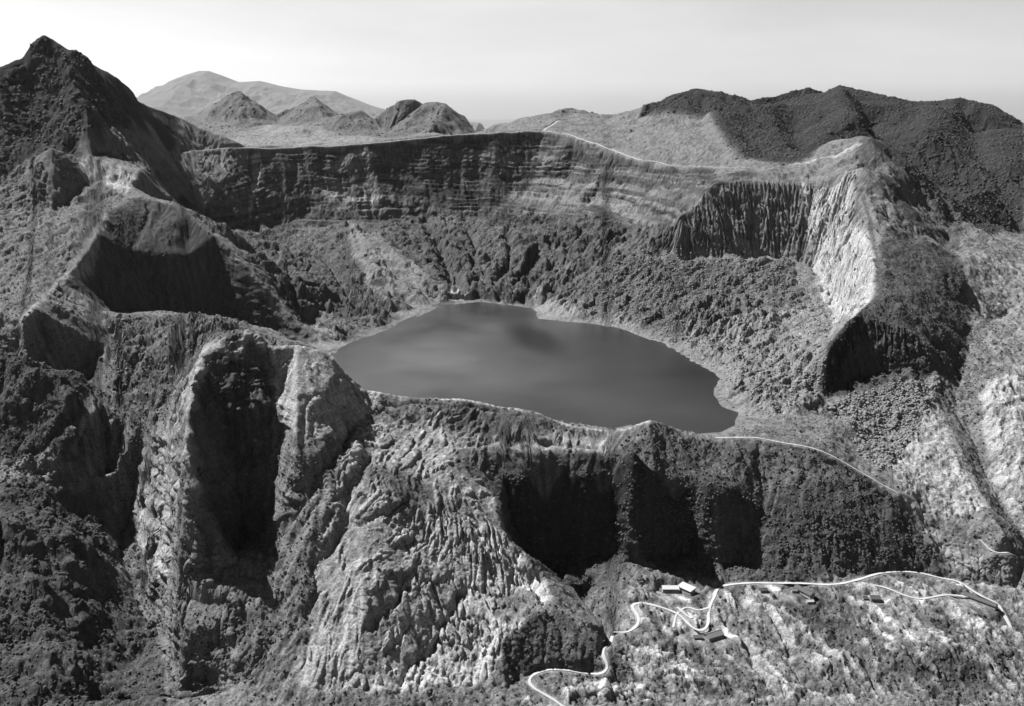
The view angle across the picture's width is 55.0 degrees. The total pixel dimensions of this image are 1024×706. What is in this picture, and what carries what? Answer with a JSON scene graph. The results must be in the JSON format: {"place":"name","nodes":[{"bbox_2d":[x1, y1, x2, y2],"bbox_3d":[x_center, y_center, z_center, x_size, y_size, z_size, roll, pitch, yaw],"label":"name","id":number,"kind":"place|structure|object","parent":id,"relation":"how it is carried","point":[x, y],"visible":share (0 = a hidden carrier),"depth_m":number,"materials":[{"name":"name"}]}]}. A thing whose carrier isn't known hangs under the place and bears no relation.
{"place":"outdoors","nodes":[
{"label":"outdoors","id":0,"kind":"place"},
{"bbox_2d":[137,71,484,131],"bbox_3d":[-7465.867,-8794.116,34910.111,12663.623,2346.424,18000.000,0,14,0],"label":"hills","id":1,"kind":"structure","parent":0,"point":[191,94],"depth_m":32581.43,"materials":[{"name":"grey stone"}]},
{"bbox_2d":[0,35,1023,705],"bbox_3d":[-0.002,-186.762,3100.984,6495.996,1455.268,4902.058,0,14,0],"label":"terrain","id":2,"kind":"structure","parent":0,"point":[830,213],"depth_m":1208.31,"materials":[{"name":"volcanic rock"},{"name":"soil"},{"name":"ash"}]},
{"bbox_2d":[174,131,724,167],"bbox_3d":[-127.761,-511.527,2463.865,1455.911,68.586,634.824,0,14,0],"label":"trail","id":3,"kind":"object","parent":2,"relation":"on","point":[522,131],"visible":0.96,"depth_m":2556.35,"materials":[{"name":"grey soil"}]},
{"bbox_2d":[0,170,1023,705],"bbox_3d":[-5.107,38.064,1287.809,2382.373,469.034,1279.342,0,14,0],"label":"scrub","id":4,"kind":"object","parent":2,"relation":"on","point":[96,530],"visible":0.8,"depth_m":1103.81,"materials":[{"name":"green plant"}]},
{"bbox_2d":[0,37,1023,235],"bbox_3d":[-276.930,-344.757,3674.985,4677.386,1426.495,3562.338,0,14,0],"label":"forest","id":5,"kind":"object","parent":2,"relation":"on","point":[945,140],"visible":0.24,"depth_m":2756.73,"materials":[{"name":"grey plant"}]},
{"bbox_2d":[108,207,943,683],"bbox_3d":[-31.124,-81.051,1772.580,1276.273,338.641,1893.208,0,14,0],"label":"rubble","id":6,"kind":"object","parent":2,"relation":"on","point":[874,405],"visible":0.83,"depth_m":1502.55,"materials":[{"name":"grey stone"}]},
{"bbox_2d":[662,585,679,592],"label":"shed","id":7,"kind":"structure","parent":2,"relation":"on","point":[670,589],"depth_m":1058.46,"materials":[{"name":"stone"}]},
{"bbox_2d":[677,607,692,617],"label":"trail","id":8,"kind":"object","parent":2,"relation":"on","point":[689,616],"visible":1,"depth_m":1027.68,"materials":[{"name":"grey soil"}]},
{"bbox_2d":[679,582,695,594],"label":"house","id":9,"kind":"structure","parent":2,"relation":"on","point":[686,588],"depth_m":1059.24,"materials":[{"name":"stone"}]},
{"bbox_2d":[672,607,709,626],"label":"trail","id":10,"kind":"object","parent":2,"relation":"on","point":[674,621],"visible":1,"depth_m":1034.04,"materials":[{"name":"grey soil"}]},
{"bbox_2d":[693,635,702,639],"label":"shed","id":11,"kind":"structure","parent":2,"relation":"on","point":[697,637],"depth_m":992.79,"materials":[{"name":"stone"}]},
{"bbox_2d":[703,629,724,641],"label":"house","id":12,"kind":"structure","parent":2,"relation":"on","point":[714,635],"depth_m":994.24,"materials":[{"name":"stone"}]},
{"bbox_2d":[759,588,767,592],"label":"shed","id":13,"kind":"structure","parent":2,"relation":"on","point":[763,590],"depth_m":1060.55,"materials":[{"name":"stone"}]},
{"bbox_2d":[791,588,797,592],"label":"hut","id":14,"kind":"object","parent":2,"relation":"on","point":[794,590],"visible":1,"depth_m":1060.02,"materials":[{"name":"stone"}]},
{"bbox_2d":[794,584,814,598],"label":"house","id":15,"kind":"structure","parent":2,"relation":"on","point":[806,593],"depth_m":1054.45,"materials":[{"name":"stone"}]},
{"bbox_2d":[716,437,895,491],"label":"trail","id":16,"kind":"object","parent":2,"relation":"on","point":[805,446],"visible":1,"depth_m":1164.24,"materials":[{"name":"grey soil"}]},
{"bbox_2d":[805,599,814,603],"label":"hut","id":17,"kind":"object","parent":2,"relation":"on","point":[809,601],"visible":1,"depth_m":1043.98,"materials":[{"name":"stone"}]},
{"bbox_2d":[869,595,880,602],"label":"house","id":18,"kind":"structure","parent":2,"relation":"on","point":[874,598],"depth_m":1044.48,"materials":[{"name":"stone"}]},
{"bbox_2d":[872,584,966,598],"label":"trail","id":19,"kind":"object","parent":2,"relation":"on","point":[920,598],"visible":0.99,"depth_m":1062.01,"materials":[{"name":"grey soil"}]},
{"bbox_2d":[963,592,998,609],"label":"shed","id":20,"kind":"structure","parent":2,"relation":"on","point":[986,602],"depth_m":1051.46,"materials":[{"name":"stone"}]},
{"bbox_2d":[980,540,1021,555],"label":"trail","id":21,"kind":"object","parent":2,"relation":"on","point":[992,550],"visible":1,"depth_m":1096.19,"materials":[{"name":"grey soil"}]},
{"bbox_2d":[0,0,1023,118],"label":"sky","id":22,"kind":"structure","parent":0,"point":[481,59],"materials":[{"name":"white"}]},
{"bbox_2d":[330,300,737,433],"bbox_3d":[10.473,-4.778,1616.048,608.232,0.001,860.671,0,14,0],"label":"lake","id":23,"kind":"structure","parent":0,"point":[519,357],"depth_m":1505.81,"materials":[{"name":"liquid"}]},
{"bbox_2d":[528,636,613,705],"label":"road","id":24,"kind":"structure","parent":0,"point":[603,671],"depth_m":946.51,"materials":[{"name":"grey soil"}]},
{"bbox_2d":[620,592,716,632],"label":"road","id":25,"kind":"structure","parent":0,"point":[682,617],"depth_m":1025.19,"materials":[{"name":"grey soil"}]},
{"bbox_2d":[467,119,1023,128],"bbox_3d":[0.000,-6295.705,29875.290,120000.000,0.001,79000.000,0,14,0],"label":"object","id":26,"kind":"structure","parent":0,"point":[486,123],"depth_m":61595.47,"materials":[{"name":"grey"}]},
{"bbox_2d":[712,571,1011,626],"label":"road","id":27,"kind":"structure","parent":0,"point":[999,606],"depth_m":1073.90,"materials":[{"name":"grey soil"}]}
]}

